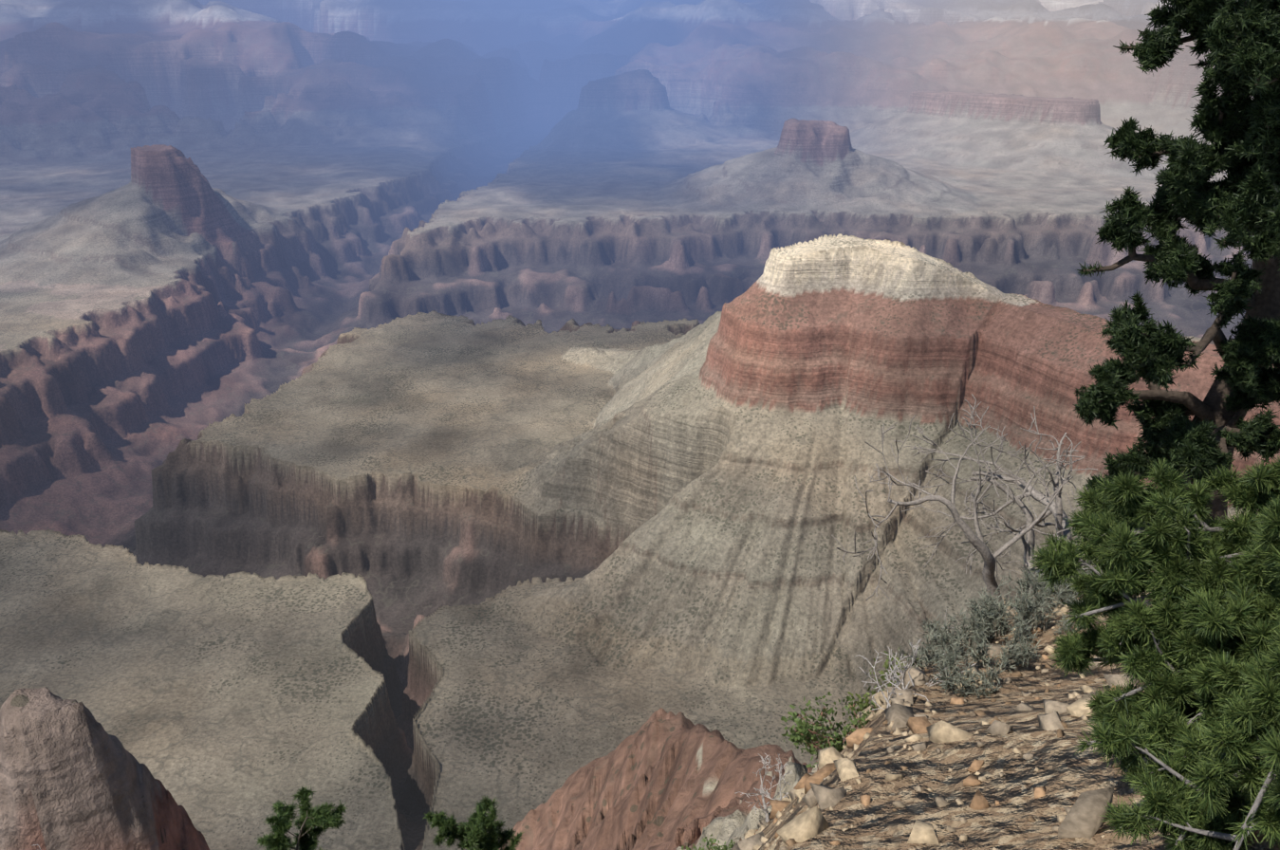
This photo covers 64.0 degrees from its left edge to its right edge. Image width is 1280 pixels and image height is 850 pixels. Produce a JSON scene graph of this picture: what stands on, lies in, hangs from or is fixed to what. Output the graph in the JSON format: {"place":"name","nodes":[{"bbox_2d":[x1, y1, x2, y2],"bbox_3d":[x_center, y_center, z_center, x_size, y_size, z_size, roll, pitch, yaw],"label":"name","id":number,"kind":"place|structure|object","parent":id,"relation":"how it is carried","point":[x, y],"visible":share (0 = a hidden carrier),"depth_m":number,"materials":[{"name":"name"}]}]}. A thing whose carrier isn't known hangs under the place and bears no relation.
{"place":"outdoors","nodes":[
{"label":"outdoors","id":0,"kind":"place"},
{"bbox_2d":[0,0,1279,849],"bbox_3d":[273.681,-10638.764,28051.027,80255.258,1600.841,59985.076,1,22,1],"label":"ground","id":1,"kind":"structure","parent":0,"point":[413,413],"depth_m":2446.29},
{"bbox_2d":[31,638,975,849],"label":"plants","id":2,"kind":"object","parent":1,"relation":"on","point":[474,825],"depth_m":11.66,"materials":[{"name":"green plant"}]},
{"bbox_2d":[831,393,1097,636],"bbox_3d":[2.932,0.891,8.826,2.067,2.258,3.485,12,25,27],"label":"dead snag","id":3,"kind":"object","parent":1,"relation":"on","point":[1055,510],"visible":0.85,"depth_m":8.56,"materials":[{"name":"grey wood"}]},
{"bbox_2d":[843,511,1154,731],"bbox_3d":[3.035,1.426,8.277,1.744,1.871,4.973,17,28,37],"label":"shrub","id":4,"kind":"object","parent":1,"relation":"on","point":[993,615],"depth_m":6.95,"materials":[{"name":"grey plant"}]},
{"bbox_2d":[731,511,1275,849],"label":"rubble","id":5,"kind":"object","parent":1,"relation":"on","point":[1083,818],"visible":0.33,"depth_m":4.89,"materials":[{"name":"beige stone"}]},
{"bbox_2d":[1028,440,1279,849],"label":"pinyon","id":6,"kind":"object","parent":1,"relation":"on","point":[1239,714],"depth_m":2.98,"materials":[{"name":"green plant"}]},
{"bbox_2d":[1072,0,1279,524],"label":"juniper","id":7,"kind":"object","parent":1,"relation":"on","point":[1247,156],"depth_m":4.96,"materials":[{"name":"green plant"}]}
]}

